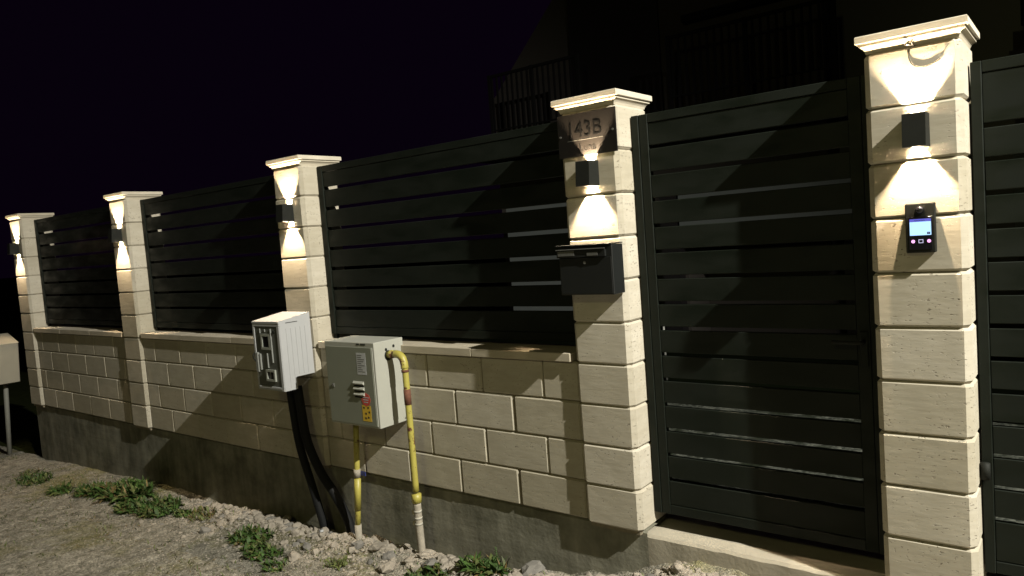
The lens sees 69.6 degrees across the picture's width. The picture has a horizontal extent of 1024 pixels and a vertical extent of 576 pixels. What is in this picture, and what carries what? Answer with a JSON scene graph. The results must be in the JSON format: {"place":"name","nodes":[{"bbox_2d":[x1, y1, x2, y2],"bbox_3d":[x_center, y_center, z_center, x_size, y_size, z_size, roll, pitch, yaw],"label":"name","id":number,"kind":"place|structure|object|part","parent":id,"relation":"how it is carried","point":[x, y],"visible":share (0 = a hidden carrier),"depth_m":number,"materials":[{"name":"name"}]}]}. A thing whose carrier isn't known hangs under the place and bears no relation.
{"place":"outdoors","nodes":[
{"label":"outdoors","id":0,"kind":"place"},
{"bbox_2d":[0,341,41,456],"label":"field","id":1,"kind":"structure","parent":0,"point":[25,435],"depth_m":11.25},
{"bbox_2d":[0,0,551,278],"label":"sky","id":2,"kind":"structure","parent":0,"point":[98,98],"materials":[{"name":"black"}]},
{"bbox_2d":[0,446,748,575],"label":"ground","id":3,"kind":"structure","parent":0,"point":[17,561],"depth_m":5.10,"materials":[{"name":"grey gravel"}]},
{"bbox_2d":[0,333,19,454],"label":"pole meter box","id":4,"kind":"object","parent":3,"relation":"on","point":[9,364],"visible":0.86,"depth_m":8.18,"materials":[{"name":"beige plastic"}]},
{"bbox_2d":[17,467,44,475],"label":"weed clump","id":5,"kind":"object","parent":3,"relation":"on","point":[28,471],"visible":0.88,"depth_m":7.47,"materials":[{"name":"green plant"}]},
{"bbox_2d":[14,471,54,486],"bbox_3d":[-4.645,1.843,7.160,0.527,0.083,0.345,-1,5,38],"label":"weed clump","id":6,"kind":"object","parent":3,"relation":"on","point":[40,479],"visible":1,"depth_m":7.14,"materials":[{"name":"green plant"}]},
{"bbox_2d":[45,479,74,495],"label":"weed clump","id":7,"kind":"object","parent":3,"relation":"on","point":[60,489],"visible":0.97,"depth_m":6.55,"materials":[{"name":"green plant"}]},
{"bbox_2d":[69,480,108,498],"bbox_3d":[-3.672,1.748,6.416,0.470,0.115,0.359,-1,5,38],"label":"weed clump","id":8,"kind":"object","parent":3,"relation":"on","point":[84,490],"visible":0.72,"depth_m":6.37,"materials":[{"name":"green plant"}]},
{"bbox_2d":[91,475,162,504],"bbox_3d":[-3.265,1.698,6.251,0.672,0.154,0.554,-3,4,14],"label":"weed clump","id":9,"kind":"object","parent":3,"relation":"on","point":[118,491],"visible":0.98,"depth_m":6.16,"materials":[{"name":"green plant"}]},
{"bbox_2d":[109,495,150,514],"bbox_3d":[-3.044,1.728,5.896,0.424,0.096,0.317,3,8,59],"label":"weed clump","id":10,"kind":"object","parent":3,"relation":"on","point":[127,506],"visible":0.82,"depth_m":5.86,"materials":[{"name":"green plant"}]},
{"bbox_2d":[130,493,184,518],"bbox_3d":[-2.756,1.702,5.751,0.565,0.115,0.398,-1,5,38],"label":"weed clump","id":11,"kind":"object","parent":3,"relation":"on","point":[157,506],"visible":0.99,"depth_m":5.70,"materials":[{"name":"green plant"}]},
{"bbox_2d":[173,505,191,518],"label":"weed clump","id":12,"kind":"object","parent":3,"relation":"on","point":[180,512],"visible":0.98,"depth_m":5.53,"materials":[{"name":"green plant"}]},
{"bbox_2d":[185,505,217,522],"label":"weed clump","id":13,"kind":"object","parent":3,"relation":"on","point":[198,511],"visible":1,"depth_m":5.44,"materials":[{"name":"green plant"}]},
{"bbox_2d":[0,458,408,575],"bbox_3d":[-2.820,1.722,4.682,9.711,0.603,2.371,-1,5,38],"label":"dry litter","id":14,"kind":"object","parent":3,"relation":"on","point":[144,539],"visible":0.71,"depth_m":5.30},
{"bbox_2d":[224,523,274,545],"bbox_3d":[-1.731,1.636,4.884,0.444,0.085,0.302,-1,5,38],"label":"weed clump","id":15,"kind":"object","parent":3,"relation":"on","point":[246,534],"visible":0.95,"depth_m":4.89,"materials":[{"name":"green plant"}]},
{"bbox_2d":[238,538,284,561],"bbox_3d":[-1.570,1.638,4.622,0.398,0.070,0.266,-1,5,38],"label":"weed clump","id":16,"kind":"object","parent":3,"relation":"on","point":[252,550],"visible":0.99,"depth_m":4.60,"materials":[{"name":"green plant"}]},
{"bbox_2d":[260,524,269,529],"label":"stone","id":17,"kind":"object","parent":3,"relation":"on","point":[265,526],"visible":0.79,"depth_m":4.98,"materials":[{"name":"beige stone"}]},
{"bbox_2d":[260,557,285,572],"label":"weed clump","id":18,"kind":"object","parent":3,"relation":"on","point":[266,563],"visible":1,"depth_m":4.38,"materials":[{"name":"green plant"}]},
{"bbox_2d":[290,528,299,536],"bbox_3d":[-1.415,1.605,4.804,0.085,0.064,0.057,-1,5,38],"label":"stone","id":19,"kind":"object","parent":3,"relation":"on","point":[295,532],"visible":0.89,"depth_m":4.78,"materials":[{"name":"beige stone"}]},
{"bbox_2d":[286,390,329,531],"bbox_3d":[-1.345,1.158,4.885,0.290,1.034,0.110,-1,5,38],"label":"cable duct","id":20,"kind":"object","parent":3,"relation":"on","point":[311,483],"visible":0.81,"depth_m":4.88,"materials":[{"name":"black plastic"}]},
{"bbox_2d":[293,385,354,533],"bbox_3d":[-1.216,1.152,4.801,0.435,1.031,0.071,-2,5,29],"label":"cable duct","id":21,"kind":"object","parent":3,"relation":"on","point":[331,489],"visible":0.87,"depth_m":4.81,"materials":[{"name":"black plastic"}]},
{"bbox_2d":[326,533,337,539],"bbox_3d":[-1.127,1.571,4.639,0.069,0.055,0.075,-3,4,16],"label":"stone","id":22,"kind":"object","parent":3,"relation":"on","point":[331,536],"visible":0.9,"depth_m":4.62,"materials":[{"name":"beige stone"}]},
{"bbox_2d":[323,553,357,570],"bbox_3d":[-1.000,1.584,4.292,0.160,0.068,0.231,-8,5,-39],"label":"weed clump","id":23,"kind":"object","parent":3,"relation":"on","point":[338,562],"visible":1,"depth_m":4.26,"materials":[{"name":"green plant"}]},
{"bbox_2d":[350,539,363,549],"bbox_3d":[-0.934,1.556,4.445,0.084,0.066,0.066,-5,4,-4],"label":"stone","id":24,"kind":"object","parent":3,"relation":"on","point":[358,544],"visible":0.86,"depth_m":4.43,"materials":[{"name":"beige stone"}]},
{"bbox_2d":[368,542,387,551],"bbox_3d":[-0.799,1.541,4.369,0.111,0.059,0.112,-1,5,38],"label":"stone","id":25,"kind":"object","parent":3,"relation":"on","point":[377,546],"visible":0.96,"depth_m":4.34,"materials":[{"name":"beige stone"}]},
{"bbox_2d":[378,560,395,573],"bbox_3d":[-0.696,1.566,4.111,0.081,0.072,0.129,-3,4,14],"label":"stone","id":26,"kind":"object","parent":3,"relation":"on","point":[387,567],"visible":0.96,"depth_m":4.09,"materials":[{"name":"beige stone"}]},
{"bbox_2d":[382,552,395,560],"bbox_3d":[-0.708,1.550,4.245,0.077,0.044,0.069,-1,5,38],"label":"stone","id":27,"kind":"object","parent":3,"relation":"on","point":[387,556],"visible":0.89,"depth_m":4.23,"materials":[{"name":"beige stone"}]},
{"bbox_2d":[123,498,722,575],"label":"rubble","id":28,"kind":"object","parent":3,"relation":"on","point":[282,527],"visible":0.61,"depth_m":4.54,"materials":[{"name":"beige stone"}]},
{"bbox_2d":[417,552,430,558],"bbox_3d":[-0.495,1.509,4.163,0.077,0.039,0.065,-1,5,38],"label":"stone","id":29,"kind":"object","parent":3,"relation":"on","point":[421,555],"visible":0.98,"depth_m":4.14,"materials":[{"name":"beige stone"}]},
{"bbox_2d":[403,561,452,575],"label":"weed clump","id":30,"kind":"object","parent":3,"relation":"on","point":[434,571],"visible":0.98,"depth_m":3.96,"materials":[{"name":"green plant"}]},
{"bbox_2d":[421,558,437,568],"bbox_3d":[-0.444,1.528,4.060,0.103,0.078,0.098,-1,5,38],"label":"stone","id":31,"kind":"object","parent":3,"relation":"on","point":[430,562],"visible":0.63,"depth_m":4.03,"materials":[{"name":"grey stone"}]},
{"bbox_2d":[216,506,735,575],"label":"clods","id":32,"kind":"object","parent":3,"relation":"on","point":[440,557],"visible":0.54,"depth_m":4.45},
{"bbox_2d":[454,550,515,575],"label":"weed clump","id":33,"kind":"object","parent":3,"relation":"on","point":[478,566],"visible":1,"depth_m":3.84,"materials":[{"name":"green plant"}]},
{"bbox_2d":[36,406,1008,575],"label":"concrete footing","id":34,"kind":"object","parent":3,"relation":"on","point":[457,524],"visible":0.57,"depth_m":4.39,"materials":[{"name":"grey concrete"}]},
{"bbox_2d":[5,213,63,406],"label":"stone pillar","id":35,"kind":"structure","parent":34,"relation":"on","point":[27,270],"depth_m":7.89,"materials":[{"name":"beige stone"}]},
{"bbox_2d":[7,243,19,254],"bbox_3d":[-5.311,-0.415,7.835,0.073,0.115,0.092,-1,5,38],"label":"wall lamp","id":36,"kind":"object","parent":35,"relation":"attached to","point":[12,248],"visible":1,"depth_m":7.82,"materials":[{"name":"metal"}]},
{"bbox_2d":[34,325,133,423],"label":"stone wall","id":37,"kind":"structure","parent":34,"relation":"on","point":[84,369],"depth_m":7.19,"materials":[{"name":"stone"}]},
{"bbox_2d":[34,206,122,325],"bbox_3d":[-4.240,-0.173,7.285,2.065,1.148,0.044,-1,5,38],"label":"slat fence","id":38,"kind":"object","parent":37,"relation":"on","point":[98,316],"visible":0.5,"depth_m":7.32,"materials":[{"name":"metal"}]},
{"bbox_2d":[103,192,171,429],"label":"stone pillar","id":39,"kind":"structure","parent":34,"relation":"on","point":[132,271],"depth_m":6.42,"materials":[{"name":"beige stone"}]},
{"bbox_2d":[108,229,122,242],"bbox_3d":[-3.433,-0.453,6.362,0.073,0.115,0.092,-1,5,38],"label":"wall lamp","id":40,"kind":"object","parent":39,"relation":"attached to","point":[114,235],"visible":1,"depth_m":6.34,"materials":[{"name":"metal"}]},
{"bbox_2d":[140,329,298,457],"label":"stone wall","id":41,"kind":"structure","parent":34,"relation":"on","point":[203,384],"depth_m":5.75,"materials":[{"name":"stone"}]},
{"bbox_2d":[140,175,286,330],"bbox_3d":[-2.333,-0.211,5.788,2.141,1.148,0.044,-1,5,38],"label":"slat fence","id":42,"kind":"object","parent":41,"relation":"on","point":[233,319],"visible":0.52,"depth_m":5.76,"materials":[{"name":"metal"}]},
{"bbox_2d":[266,155,350,468],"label":"stone pillar","id":43,"kind":"structure","parent":34,"relation":"on","point":[302,247],"depth_m":4.89,"materials":[{"name":"beige stone"}]},
{"bbox_2d":[251,311,314,391],"bbox_3d":[-1.519,0.414,4.866,0.298,0.487,0.266,-1,5,38],"label":"meter cabinet","id":44,"kind":"object","parent":43,"relation":"attached to","point":[283,357],"visible":1,"depth_m":4.78,"materials":[{"name":"grey plastic"}]},
{"bbox_2d":[260,334,270,349],"bbox_3d":[-1.599,0.349,4.781,0.102,0.104,0.008,-1,5,38],"label":"window frame","id":45,"kind":"structure","parent":44,"relation":"in","point":[268,335],"depth_m":4.78,"materials":[{"name":"grey plastic"}]},
{"bbox_2d":[262,336,268,346],"bbox_3d":[-1.598,0.349,4.783,0.070,0.072,0.003,-1,5,38],"label":"window pane","id":46,"kind":"structure","parent":44,"relation":"in","point":[265,339],"depth_m":4.78,"materials":[{"name":"black glass"}]},
{"bbox_2d":[268,372,273,378],"bbox_3d":[-1.559,0.568,4.780,0.072,0.048,0.004,-1,5,38],"label":"window pane","id":47,"kind":"structure","parent":44,"relation":"in","point":[272,374],"depth_m":4.78,"materials":[{"name":"black glass"}]},
{"bbox_2d":[266,369,276,381],"bbox_3d":[-1.561,0.568,4.777,0.100,0.076,0.012,-1,5,38],"label":"window frame","id":48,"kind":"structure","parent":44,"relation":"in","point":[267,370],"depth_m":4.76,"materials":[{"name":"grey plastic"}]},
{"bbox_2d":[276,204,293,222],"bbox_3d":[-1.496,-0.491,4.842,0.073,0.115,0.092,-1,5,38],"label":"wall lamp","id":49,"kind":"object","parent":43,"relation":"attached to","point":[284,212],"visible":1,"depth_m":4.82,"materials":[{"name":"metal"}]},
{"bbox_2d":[318,336,588,518],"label":"stone wall","id":50,"kind":"structure","parent":34,"relation":"on","point":[497,420],"depth_m":4.03,"materials":[{"name":"stone"}]},
{"bbox_2d":[324,335,405,428],"bbox_3d":[-0.880,0.555,4.428,0.448,0.500,0.243,-1,5,38],"label":"gas cabinet","id":51,"kind":"object","parent":50,"relation":"attached to","point":[365,380],"visible":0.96,"depth_m":4.31,"materials":[{"name":"beige plastic"}]},
{"bbox_3d":[-0.951,0.574,4.347,0.413,0.460,0.005,-1,5,38],"label":"door","id":52,"kind":"part","parent":51,"relation":"part of","materials":[{"name":"green paint"}]},
{"bbox_2d":[353,425,365,539],"bbox_3d":[-0.956,1.260,4.577,0.136,0.915,0.043,-1,5,38],"label":"gas pipe","id":53,"kind":"object","parent":51,"relation":"attached to","point":[358,472],"visible":0.82,"depth_m":4.56,"materials":[{"name":"yellow metal"}]},
{"bbox_2d":[386,350,425,552],"bbox_3d":[-0.613,0.997,4.272,0.192,1.287,0.058,0,6,45],"label":"gas pipe","id":54,"kind":"object","parent":51,"relation":"attached to","point":[416,496],"visible":0.94,"depth_m":4.21,"materials":[{"name":"yellow metal"}]},
{"bbox_2d":[317,122,576,341],"bbox_3d":[-0.443,-0.249,4.305,2.019,1.148,0.044,-1,5,38],"label":"slat fence","id":55,"kind":"object","parent":50,"relation":"on","point":[524,324],"visible":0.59,"depth_m":4.21,"materials":[{"name":"metal"}]},
{"bbox_2d":[551,88,665,535],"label":"stone pillar","id":56,"kind":"structure","parent":34,"relation":"on","point":[612,379],"depth_m":3.48,"materials":[{"name":"beige stone"}]},
{"bbox_2d":[557,106,617,158],"bbox_3d":[0.346,-0.719,3.424,0.318,0.200,0.010,-1,5,38],"label":"number plaque","id":57,"kind":"object","parent":56,"relation":"attached to","point":[591,132],"visible":1,"depth_m":3.42,"materials":[{"name":"brown metal"}]},
{"bbox_2d":[575,160,599,186],"bbox_3d":[0.346,-0.528,3.397,0.073,0.115,0.092,-1,5,38],"label":"wall lamp","id":58,"kind":"object","parent":56,"relation":"attached to","point":[586,173],"visible":1,"depth_m":3.37,"materials":[{"name":"metal"}]},
{"bbox_2d":[555,242,624,294],"bbox_3d":[0.361,-0.088,3.424,0.297,0.234,0.118,-1,5,38],"label":"letter box","id":59,"kind":"object","parent":56,"relation":"attached to","point":[593,269],"visible":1,"depth_m":3.37,"materials":[{"name":"metal"}]},
{"bbox_2d":[560,257,612,293],"bbox_3d":[0.340,-0.056,3.393,0.278,0.166,0.003,-1,5,38],"label":"front door","id":60,"kind":"structure","parent":59,"relation":"in","point":[595,276],"depth_m":3.39,"materials":[{"name":"black metal"}]},
{"bbox_2d":[854,14,987,575],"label":"stone pillar","id":61,"kind":"structure","parent":34,"relation":"on","point":[926,321],"depth_m":2.65,"materials":[{"name":"beige stone"}]},
{"bbox_2d":[631,74,884,554],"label":"pedestrian gate","id":62,"kind":"structure","parent":61,"relation":"attached to","point":[855,528],"depth_m":3.15,"materials":[{"name":"metal"}]},
{"bbox_2d":[901,111,929,148],"bbox_3d":[1.406,-0.549,2.564,0.073,0.115,0.092,-1,5,38],"label":"wall lamp","id":63,"kind":"object","parent":61,"relation":"attached to","point":[916,130],"visible":1,"depth_m":2.53,"materials":[{"name":"metal"}]},
{"bbox_2d":[905,202,936,252],"bbox_3d":[1.448,-0.213,2.610,0.094,0.176,0.037,-1,5,38],"label":"intercom","id":64,"kind":"object","parent":61,"relation":"attached to","point":[920,225],"visible":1,"depth_m":2.60,"materials":[{"name":"black plastic"}]},
{"bbox_2d":[905,40,944,67],"bbox_3d":[1.434,-0.817,2.558,0.123,0.098,0.030,-1,5,38],"label":"loose cable","id":65,"kind":"object","parent":61,"relation":"hanging from","point":[921,66],"visible":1,"depth_m":2.58,"materials":[{"name":"plastic"}]},
{"bbox_2d":[970,53,1023,575],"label":"driveway gate","id":66,"kind":"structure","parent":61,"relation":"attached to","point":[997,88],"depth_m":2.63,"materials":[{"name":"metal"}]},
{"bbox_2d":[521,560,544,575],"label":"stone","id":67,"kind":"object","parent":3,"relation":"on","point":[532,567],"visible":0.88,"depth_m":3.78,"materials":[{"name":"beige stone"}]},
{"bbox_2d":[0,258,1023,393],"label":"lawn","id":68,"kind":"structure","parent":0,"point":[10,319],"depth_m":20.53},
{"bbox_2d":[481,0,851,333],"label":"house","id":69,"kind":"structure","parent":68,"relation":"on","point":[669,54],"depth_m":8.92,"materials":[{"name":"metal"}]},
{"bbox_2d":[567,0,663,113],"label":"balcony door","id":70,"kind":"structure","parent":69,"relation":"in","point":[617,42],"depth_m":9.43,"materials":[{"name":"black"}]},
{"bbox_2d":[667,403,1023,523],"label":"yard ground","id":71,"kind":"structure","parent":0,"point":[837,447],"depth_m":4.62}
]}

